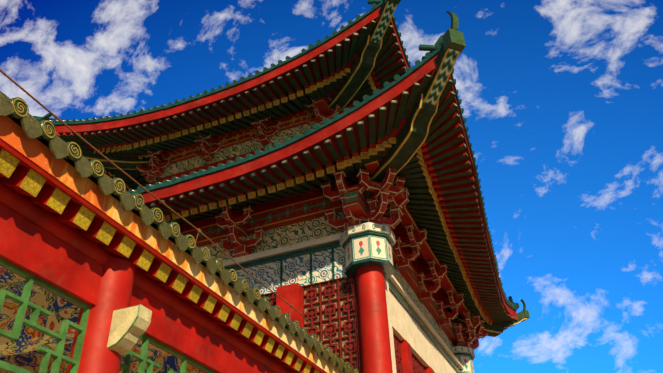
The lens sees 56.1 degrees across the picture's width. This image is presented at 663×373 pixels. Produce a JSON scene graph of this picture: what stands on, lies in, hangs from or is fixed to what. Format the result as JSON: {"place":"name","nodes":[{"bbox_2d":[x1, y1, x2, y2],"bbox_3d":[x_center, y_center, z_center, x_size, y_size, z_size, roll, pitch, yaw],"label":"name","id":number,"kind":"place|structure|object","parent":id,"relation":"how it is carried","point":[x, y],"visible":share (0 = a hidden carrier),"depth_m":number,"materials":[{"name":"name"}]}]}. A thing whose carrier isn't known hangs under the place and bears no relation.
{"place":"outdoors","nodes":[
{"label":"outdoors","id":0,"kind":"place"},
{"bbox_2d":[157,97,474,372],"bbox_3d":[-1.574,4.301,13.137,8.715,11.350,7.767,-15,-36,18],"label":"tower body","id":1,"kind":"structure","parent":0,"point":[354,291],"depth_m":10.75,"materials":[{"name":"red wood"}]},
{"bbox_2d":[33,0,411,190],"bbox_3d":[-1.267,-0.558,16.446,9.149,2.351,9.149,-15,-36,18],"label":"roof","id":2,"kind":"structure","parent":1,"relation":"on","point":[357,59],"depth_m":12.88,"materials":[{"name":"red paint"}]},
{"bbox_2d":[136,97,487,350],"bbox_3d":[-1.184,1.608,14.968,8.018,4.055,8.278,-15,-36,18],"label":"roof brackets","id":3,"kind":"object","parent":1,"relation":"attached to","point":[387,189],"visible":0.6,"depth_m":11.59,"materials":[{"name":"red wood"}]},
{"bbox_2d":[128,11,529,336],"bbox_3d":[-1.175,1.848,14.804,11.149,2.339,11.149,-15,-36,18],"label":"roof","id":4,"kind":"structure","parent":1,"relation":"on","point":[410,127],"depth_m":10.15,"materials":[{"name":"red paint"}]},
{"bbox_2d":[0,0,662,372],"label":"sky","id":5,"kind":"structure","parent":0,"point":[562,103],"materials":[{"name":"blue"}]},
{"label":"ground","id":6,"kind":"structure","parent":0,"visible":0},
{"bbox_2d":[0,91,358,372],"bbox_3d":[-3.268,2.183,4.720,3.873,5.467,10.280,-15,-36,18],"label":"corridor wing","id":7,"kind":"structure","parent":6,"relation":"on","point":[101,271],"depth_m":5.08,"materials":[{"name":"red wood"}]},
{"bbox_2d":[0,69,354,356],"bbox_3d":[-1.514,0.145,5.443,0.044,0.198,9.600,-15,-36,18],"label":"conductor wire","id":8,"kind":"object","parent":7,"relation":"attached to","point":[77,134],"visible":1,"depth_m":5.32,"materials":[{"name":"black metal"}]}
]}

